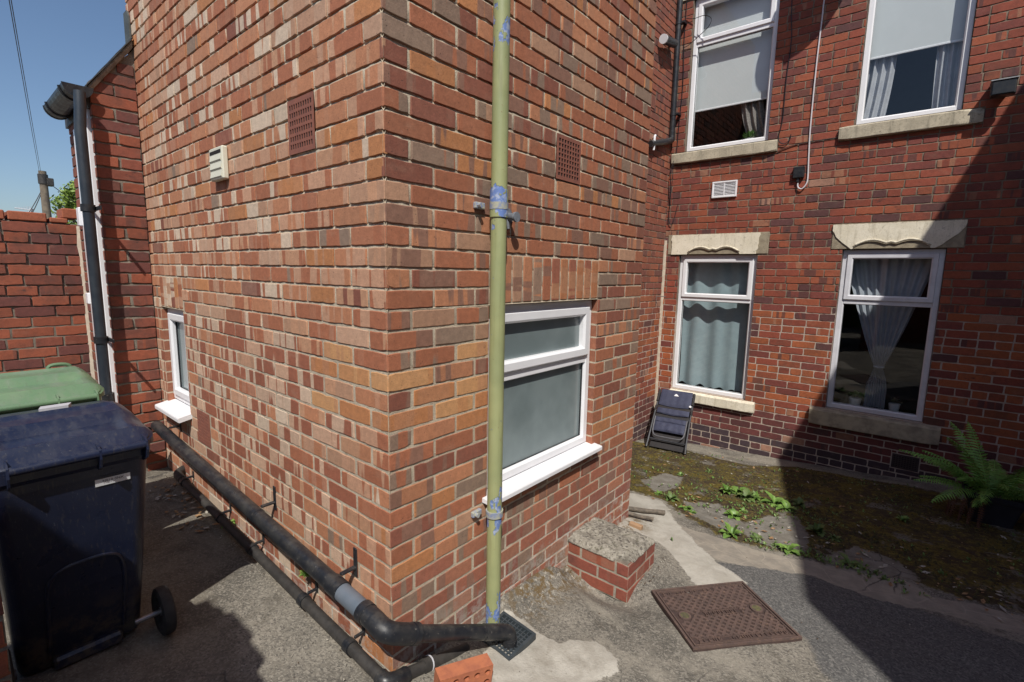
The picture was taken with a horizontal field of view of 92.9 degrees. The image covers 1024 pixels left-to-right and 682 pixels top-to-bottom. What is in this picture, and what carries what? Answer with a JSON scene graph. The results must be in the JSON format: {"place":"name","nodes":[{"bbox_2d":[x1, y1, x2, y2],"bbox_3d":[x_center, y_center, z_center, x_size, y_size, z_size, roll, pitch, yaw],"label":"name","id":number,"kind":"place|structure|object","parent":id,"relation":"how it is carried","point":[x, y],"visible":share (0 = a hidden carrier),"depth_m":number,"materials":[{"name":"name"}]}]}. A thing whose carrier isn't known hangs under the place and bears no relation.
{"place":"outdoors","nodes":[
{"label":"outdoors","id":0,"kind":"place"},
{"bbox_2d":[14,206,33,211],"bbox_3d":[-25.055,-6.382,24.993,0.959,1.068,0.250,1,8,-4],"label":"tv aerial","id":1,"kind":"object","parent":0,"point":[29,208],"visible":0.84,"depth_m":24.98,"materials":[{"name":"silver metal"}]},
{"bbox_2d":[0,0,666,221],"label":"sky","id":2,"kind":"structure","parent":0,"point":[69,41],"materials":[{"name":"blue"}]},
{"bbox_2d":[0,436,1023,681],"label":"ground","id":3,"kind":"structure","parent":0,"point":[238,620],"depth_m":2.50,"materials":[{"name":"concrete"}]},
{"bbox_2d":[0,593,11,681],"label":"gate pier","id":4,"kind":"structure","parent":3,"relation":"on","point":[5,673],"depth_m":1.16,"materials":[{"name":"brick"}]},
{"bbox_2d":[37,170,53,217],"bbox_3d":[-17.707,-3.818,18.745,0.360,5.220,0.440,8,10,39],"label":"telegraph pole","id":5,"kind":"object","parent":3,"relation":"on","point":[44,181],"visible":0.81,"depth_m":18.38,"materials":[{"name":"brown wood"}]},
{"bbox_2d":[9,0,39,172],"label":"telephone wire","id":6,"kind":"object","parent":5,"relation":"attached to","point":[21,73],"visible":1,"depth_m":8.23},
{"bbox_2d":[11,0,40,170],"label":"telephone wire","id":7,"kind":"object","parent":5,"relation":"attached to","point":[23,73],"visible":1,"depth_m":8.42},
{"bbox_2d":[0,208,95,379],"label":"boundary wall","id":8,"kind":"structure","parent":3,"relation":"on","point":[44,318],"depth_m":3.57,"materials":[{"name":"brick"}]},
{"bbox_2d":[0,362,104,414],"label":"wheelie bin","id":9,"kind":"object","parent":3,"relation":"on","point":[23,391],"visible":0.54,"depth_m":2.18,"materials":[{"name":"green plastic"}]},
{"bbox_2d":[50,180,76,223],"bbox_3d":[-18.409,-4.446,21.785,3.622,5.594,4.141,8,10,39],"label":"tree","id":10,"kind":"object","parent":3,"relation":"on","point":[66,202],"visible":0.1,"depth_m":20.81,"materials":[{"name":"green plant"}]},
{"bbox_2d":[0,400,176,681],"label":"wheelie bin","id":11,"kind":"object","parent":3,"relation":"on","point":[72,493],"visible":1,"depth_m":1.73,"materials":[{"name":"blue plastic"}]},
{"bbox_2d":[43,37,166,470],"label":"brick outbuilding","id":12,"kind":"structure","parent":3,"relation":"on","point":[113,134],"depth_m":3.31,"materials":[{"name":"red brick"}]},
{"bbox_2d":[76,207,82,225],"bbox_3d":[-3.104,-0.892,3.502,0.080,0.130,0.030,8,10,39],"label":"alarm sensor","id":13,"kind":"object","parent":12,"relation":"attached to","point":[79,217],"visible":0.64,"depth_m":3.48,"materials":[{"name":"white plastic"}]},
{"bbox_2d":[85,293,90,303],"bbox_3d":[-3.122,-0.315,3.592,0.080,0.080,0.025,8,10,39],"label":"alarm sensor","id":14,"kind":"object","parent":12,"relation":"attached to","point":[87,295],"visible":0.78,"depth_m":3.57,"materials":[{"name":"white plastic"}]},
{"bbox_2d":[73,89,151,430],"bbox_3d":[-2.614,-0.427,3.159,0.340,2.242,0.153,2,8,9],"label":"downpipe","id":15,"kind":"object","parent":12,"relation":"attached to","point":[89,209],"visible":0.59,"depth_m":3.09,"materials":[{"name":"black plastic"}]},
{"bbox_2d":[123,0,656,671],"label":"brick extension","id":16,"kind":"object","parent":3,"relation":"on","point":[321,274],"visible":0.87,"depth_m":2.22,"materials":[{"name":"red brick"}]},
{"bbox_2d":[167,308,189,404],"bbox_3d":[-2.231,0.105,3.325,0.446,0.653,0.074,8,10,39],"label":"window","id":17,"kind":"structure","parent":16,"relation":"in","point":[177,344],"depth_m":3.38,"materials":[{"name":"white plastic"}]},
{"bbox_2d":[209,145,228,181],"bbox_3d":[-1.494,-0.900,2.478,0.170,0.160,0.035,8,10,39],"label":"wall vent","id":18,"kind":"object","parent":16,"relation":"attached to","point":[219,164],"depth_m":2.44,"materials":[{"name":"beige plastic"}]},
{"bbox_2d":[298,570,309,578],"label":"weed","id":19,"kind":"object","parent":16,"relation":"attached to","point":[303,573],"visible":0.51,"depth_m":2.23,"materials":[{"name":"green plant"}]},
{"bbox_2d":[173,465,469,681],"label":"drain pipe","id":20,"kind":"object","parent":16,"relation":"attached to","point":[370,666],"visible":0.98,"depth_m":2.10,"materials":[{"name":"black plastic"}]},
{"bbox_2d":[151,421,516,649],"bbox_3d":[-1.249,0.912,2.765,2.836,0.622,0.639,8,10,39],"label":"waste pipe","id":21,"kind":"object","parent":16,"relation":"attached to","point":[374,620],"visible":1,"depth_m":2.01,"materials":[{"name":"black plastic"}]},
{"bbox_2d":[471,0,510,622],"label":"green downpipe","id":22,"kind":"object","parent":16,"relation":"attached to","point":[498,205],"visible":0.94,"depth_m":2.02,"materials":[{"name":"metal"}]},
{"bbox_2d":[507,208,519,229],"bbox_3d":[-0.003,-0.533,2.121,0.067,0.092,0.072,8,10,39],"label":"pipe stub","id":23,"kind":"object","parent":16,"relation":"attached to","point":[514,216],"visible":0.71,"depth_m":2.11,"materials":[{"name":"grey metal"}]},
{"bbox_2d":[487,299,591,480],"bbox_3d":[0.146,0.226,2.561,0.074,0.860,0.917,8,10,39],"label":"window","id":24,"kind":"structure","parent":16,"relation":"in","point":[547,344],"depth_m":2.58,"materials":[{"name":"white plastic"}]},
{"bbox_2d":[434,653,492,681],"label":"loose brick","id":25,"kind":"object","parent":3,"relation":"on","point":[478,668],"visible":1,"depth_m":1.87,"materials":[{"name":"orange brick"}]},
{"bbox_2d":[482,611,535,660],"bbox_3d":[-0.026,1.333,2.193,0.207,0.042,0.202,8,10,39],"label":"gully grate","id":26,"kind":"object","parent":3,"relation":"on","point":[526,636],"visible":0.56,"depth_m":2.17,"materials":[{"name":"plastic"}]},
{"bbox_2d":[165,475,909,680],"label":"grit","id":27,"kind":"object","parent":3,"relation":"on","point":[512,610],"visible":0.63,"depth_m":2.71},
{"bbox_2d":[148,445,1023,621],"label":"leaf litter","id":28,"kind":"object","parent":3,"relation":"on","point":[856,568],"visible":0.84,"depth_m":3.14,"materials":[{"name":"brown plant"}]},
{"bbox_2d":[567,517,654,602],"bbox_3d":[0.581,1.259,2.859,0.392,0.258,0.345,8,10,39],"label":"capped brick stub","id":29,"kind":"object","parent":3,"relation":"on","point":[613,560],"visible":0.92,"depth_m":2.75,"materials":[{"name":"brick"}]},
{"bbox_2d":[628,512,653,520],"bbox_3d":[0.905,1.240,3.448,0.190,0.040,0.026,3,8,15],"label":"wooden rod","id":30,"kind":"object","parent":3,"relation":"on","point":[641,516],"visible":0.94,"depth_m":3.44,"materials":[{"name":"brown wood"}]},
{"bbox_2d":[629,506,664,514],"bbox_3d":[0.964,1.244,3.583,0.323,0.062,0.034,1,8,1],"label":"wooden rod","id":31,"kind":"object","parent":3,"relation":"on","point":[645,510],"visible":0.77,"depth_m":3.57,"materials":[{"name":"brown wood"}]},
{"bbox_2d":[645,389,695,454],"bbox_3d":[1.973,0.976,6.008,0.492,0.636,0.692,6,9,29],"label":"folded chair","id":32,"kind":"object","parent":3,"relation":"on","point":[671,419],"visible":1,"depth_m":5.98,"materials":[{"name":"fabric"}]},
{"bbox_2d":[665,491,680,501],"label":"weed","id":33,"kind":"object","parent":3,"relation":"on","point":[669,495],"visible":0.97,"depth_m":3.98,"materials":[{"name":"green plant"}]},
{"bbox_2d":[678,505,693,509],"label":"weed","id":34,"kind":"object","parent":3,"relation":"on","point":[686,507],"visible":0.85,"depth_m":3.78,"materials":[{"name":"green plant"}]},
{"bbox_2d":[651,581,801,651],"bbox_3d":[1.058,1.387,2.471,0.589,0.081,0.455,-1,8,-11],"label":"manhole cover","id":35,"kind":"object","parent":3,"relation":"on","point":[705,617],"visible":1,"depth_m":2.43,"materials":[{"name":"metal"}]},
{"bbox_2d":[719,482,733,494],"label":"weed","id":36,"kind":"object","parent":3,"relation":"on","point":[727,489],"visible":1,"depth_m":4.34,"materials":[{"name":"green plant"}]},
{"bbox_2d":[719,521,741,538],"bbox_3d":[1.505,1.297,3.349,0.198,0.106,0.133,-3,9,-26],"label":"weed","id":37,"kind":"object","parent":3,"relation":"on","point":[731,531],"visible":1,"depth_m":3.35,"materials":[{"name":"green plant"}]},
{"bbox_2d":[724,508,741,520],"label":"weed","id":38,"kind":"object","parent":3,"relation":"on","point":[732,513],"visible":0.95,"depth_m":3.73,"materials":[{"name":"green plant"}]},
{"bbox_2d":[730,486,746,495],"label":"weed","id":39,"kind":"object","parent":3,"relation":"on","point":[737,490],"visible":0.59,"depth_m":4.37,"materials":[{"name":"green plant"}]},
{"bbox_2d":[736,488,757,502],"bbox_3d":[2.046,1.359,4.242,0.187,0.103,0.194,4,9,23],"label":"weed","id":40,"kind":"object","parent":3,"relation":"on","point":[746,494],"visible":0.93,"depth_m":4.23,"materials":[{"name":"green plant"}]},
{"bbox_2d":[750,490,761,500],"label":"weed","id":41,"kind":"object","parent":3,"relation":"on","point":[755,493],"visible":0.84,"depth_m":4.23,"materials":[{"name":"green plant"}]},
{"bbox_2d":[750,532,763,540],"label":"weed","id":42,"kind":"object","parent":3,"relation":"on","point":[756,536],"visible":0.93,"depth_m":3.35,"materials":[{"name":"green plant"}]},
{"bbox_2d":[761,491,788,506],"bbox_3d":[2.248,1.372,4.145,0.240,0.152,0.202,-1,8,-18],"label":"weed","id":43,"kind":"object","parent":3,"relation":"on","point":[777,500],"visible":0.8,"depth_m":4.16,"materials":[{"name":"green plant"}]},
{"bbox_2d":[775,501,796,511],"bbox_3d":[2.263,1.391,4.025,0.207,0.102,0.141,3,8,11],"label":"weed","id":44,"kind":"object","parent":3,"relation":"on","point":[786,506],"visible":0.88,"depth_m":4.03,"materials":[{"name":"green plant"}]},
{"bbox_2d":[774,543,800,556],"bbox_3d":[1.813,1.366,3.188,0.144,0.073,0.159,-1,8,-15],"label":"weed","id":45,"kind":"object","parent":3,"relation":"on","point":[790,547],"visible":0.96,"depth_m":3.19,"materials":[{"name":"green plant"}]},
{"bbox_2d":[792,496,805,507],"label":"weed","id":46,"kind":"object","parent":3,"relation":"on","point":[799,500],"visible":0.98,"depth_m":4.15,"materials":[{"name":"green plant"}]},
{"bbox_2d":[803,520,827,536],"bbox_3d":[2.198,1.357,3.523,0.150,0.084,0.131,8,10,39],"label":"weed","id":47,"kind":"object","parent":3,"relation":"on","point":[817,528],"visible":1,"depth_m":3.52,"materials":[{"name":"green plant"}]},
{"bbox_2d":[630,446,1023,609],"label":"moss","id":48,"kind":"object","parent":3,"relation":"on","point":[918,512],"visible":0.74,"depth_m":3.89,"materials":[{"name":"green plant"}]},
{"bbox_2d":[631,454,1023,597],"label":"seedlings","id":49,"kind":"object","parent":3,"relation":"on","point":[841,562],"visible":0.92,"depth_m":3.60,"materials":[{"name":"green plant"}]},
{"bbox_2d":[633,0,1023,488],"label":"brick house","id":50,"kind":"structure","parent":3,"relation":"on","point":[911,174],"depth_m":5.21,"materials":[{"name":"brick"}]},
{"bbox_2d":[648,0,686,146],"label":"corner downpipe","id":51,"kind":"object","parent":50,"relation":"attached to","point":[673,112],"visible":0.95,"depth_m":5.94,"materials":[{"name":"black plastic"}]},
{"bbox_2d":[659,34,677,47],"bbox_3d":[1.827,-3.486,5.673,0.109,0.164,0.383,7,10,37],"label":"flue stub","id":52,"kind":"object","parent":50,"relation":"attached to","point":[667,40],"visible":1,"depth_m":5.58,"materials":[{"name":"white plastic"}]},
{"bbox_2d":[668,165,677,224],"bbox_3d":[2.051,-1.854,6.183,0.115,0.735,0.052,8,10,39],"label":"cable","id":53,"kind":"object","parent":50,"relation":"attached to","point":[670,199],"visible":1,"depth_m":6.21,"materials":[{"name":"black plastic"}]},
{"bbox_2d":[670,3,686,205],"bbox_3d":[2.065,-2.987,6.042,0.087,2.550,0.036,2,8,8],"label":"cable","id":54,"kind":"object","parent":50,"relation":"attached to","point":[681,103],"visible":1,"depth_m":6.03,"materials":[{"name":"black plastic"}]},
{"bbox_2d":[683,15,711,47],"bbox_3d":[2.208,-3.728,5.795,0.018,0.338,0.367,-5,10,-36],"label":"cable","id":55,"kind":"object","parent":50,"relation":"attached to","point":[703,31],"visible":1,"depth_m":5.77,"materials":[{"name":"black plastic"}]},
{"bbox_2d":[679,263,748,391],"bbox_3d":[2.588,-0.211,6.235,0.813,1.682,0.054,8,10,39],"label":"curtain","id":56,"kind":"object","parent":50,"relation":"hanging from","point":[713,342],"visible":0.84,"depth_m":6.23,"materials":[{"name":"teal fabric"}]},
{"bbox_2d":[672,255,757,398],"bbox_3d":[2.526,-0.199,6.119,0.920,1.740,0.074,8,10,39],"label":"window","id":57,"kind":"structure","parent":50,"relation":"in","point":[683,296],"depth_m":6.07,"materials":[{"name":"white plastic"}]},
{"bbox_2d":[686,0,779,151],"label":"window","id":58,"kind":"structure","parent":50,"relation":"in","point":[772,22],"depth_m":5.74,"materials":[{"name":"white plastic"}]},
{"bbox_2d":[695,0,772,112],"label":"roller blind","id":59,"kind":"object","parent":50,"relation":"attached to","point":[733,72],"visible":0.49,"depth_m":5.76,"materials":[{"name":"fabric"}]},
{"bbox_2d":[743,129,756,139],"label":"potted plant","id":60,"kind":"object","parent":50,"relation":"on","point":[748,133],"visible":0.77,"depth_m":5.72,"materials":[{"name":"green plant"}]},
{"bbox_2d":[741,100,764,137],"bbox_3d":[2.869,-2.643,5.712,0.380,0.610,0.040,8,10,39],"label":"drape","id":61,"kind":"object","parent":50,"relation":"hanging from","point":[753,114],"visible":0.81,"depth_m":5.72,"materials":[{"name":"white fabric"}]},
{"bbox_2d":[778,0,791,143],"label":"cable","id":62,"kind":"object","parent":50,"relation":"attached to","point":[786,77],"visible":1,"depth_m":5.29,"materials":[{"name":"black plastic"}]},
{"bbox_2d":[792,166,804,182],"bbox_3d":[3.119,-1.810,5.299,0.110,0.165,0.045,8,10,39],"label":"junction box","id":63,"kind":"object","parent":50,"relation":"attached to","point":[798,172],"visible":1,"depth_m":5.28,"materials":[{"name":"black plastic"}]},
{"bbox_2d":[777,137,837,151],"bbox_3d":[3.167,-2.110,5.239,0.572,0.074,0.009,8,10,39],"label":"cable","id":64,"kind":"object","parent":50,"relation":"attached to","point":[807,142],"visible":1,"depth_m":5.22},
{"bbox_2d":[797,0,824,189],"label":"cable","id":65,"kind":"object","parent":50,"relation":"attached to","point":[813,97],"visible":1,"depth_m":5.16,"materials":[{"name":"white plastic"}]},
{"bbox_2d":[847,390,864,405],"bbox_3d":[3.798,0.625,5.385,0.184,0.173,0.122,8,10,39],"label":"potted plant","id":66,"kind":"object","parent":50,"relation":"on","point":[854,399],"visible":0.97,"depth_m":5.37,"materials":[{"name":"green plant"}]},
{"bbox_2d":[864,55,896,118],"bbox_3d":[3.741,-2.664,4.972,0.270,0.830,0.040,8,10,39],"label":"drape","id":67,"kind":"object","parent":50,"relation":"hanging from","point":[880,77],"visible":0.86,"depth_m":4.97,"materials":[{"name":"white fabric"}]},
{"bbox_2d":[826,249,945,421],"bbox_3d":[3.825,-0.079,5.035,0.819,1.707,0.074,8,10,39],"label":"window","id":68,"kind":"structure","parent":50,"relation":"in","point":[937,256],"depth_m":4.94,"materials":[{"name":"plastic"}]},
{"bbox_2d":[851,259,931,408],"bbox_3d":[3.909,-0.077,5.165,0.770,1.600,0.081,8,10,39],"label":"tied curtain","id":69,"kind":"object","parent":50,"relation":"hanging from","point":[883,328],"visible":0.93,"depth_m":5.15,"materials":[{"name":"grey fabric"}]},
{"bbox_2d":[888,397,902,411],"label":"potted plant","id":70,"kind":"object","parent":50,"relation":"on","point":[894,404],"visible":0.94,"depth_m":5.14,"materials":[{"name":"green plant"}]},
{"bbox_2d":[856,0,976,124],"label":"window","id":71,"kind":"structure","parent":50,"relation":"in","point":[971,9],"depth_m":4.72,"materials":[{"name":"white plastic"}]},
{"bbox_2d":[870,0,968,60],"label":"roller blind","id":72,"kind":"object","parent":50,"relation":"attached to","point":[903,26],"visible":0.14,"depth_m":4.72,"materials":[{"name":"fabric"}]},
{"bbox_2d":[932,41,962,108],"bbox_3d":[4.166,-2.607,4.620,0.240,0.830,0.040,8,10,39],"label":"drape","id":73,"kind":"object","parent":50,"relation":"hanging from","point":[948,59],"visible":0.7,"depth_m":4.64,"materials":[{"name":"white fabric"}]},
{"bbox_2d":[989,75,1019,97],"bbox_3d":[4.246,-2.179,4.211,0.170,0.129,0.180,8,10,39],"label":"floodlight","id":74,"kind":"object","parent":50,"relation":"attached to","point":[1007,86],"visible":1,"depth_m":4.15,"materials":[{"name":"grey metal"}]},
{"bbox_2d":[828,533,840,541],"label":"weed","id":75,"kind":"object","parent":3,"relation":"on","point":[837,538],"visible":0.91,"depth_m":3.44,"materials":[{"name":"green plant"}]},
{"bbox_2d":[837,552,865,569],"bbox_3d":[2.148,1.407,3.081,0.145,0.068,0.141,4,8,19],"label":"weed","id":76,"kind":"object","parent":3,"relation":"on","point":[847,559],"visible":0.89,"depth_m":3.08,"materials":[{"name":"green plant"}]},
{"bbox_2d":[896,515,909,522],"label":"weed","id":77,"kind":"object","parent":3,"relation":"on","point":[903,518],"visible":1,"depth_m":3.84,"materials":[{"name":"green plant"}]},
{"bbox_2d":[899,422,1023,528],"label":"potted fern","id":78,"kind":"object","parent":3,"relation":"on","point":[990,500],"visible":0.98,"depth_m":3.84,"materials":[{"name":"green plant"}]},
{"bbox_2d":[629,521,642,529],"bbox_3d":[0.844,1.257,3.314,0.090,0.028,0.035,8,10,39],"label":"wood scrap","id":79,"kind":"object","parent":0,"point":[636,525],"visible":1,"depth_m":3.30,"materials":[{"name":"wood"}]}
]}

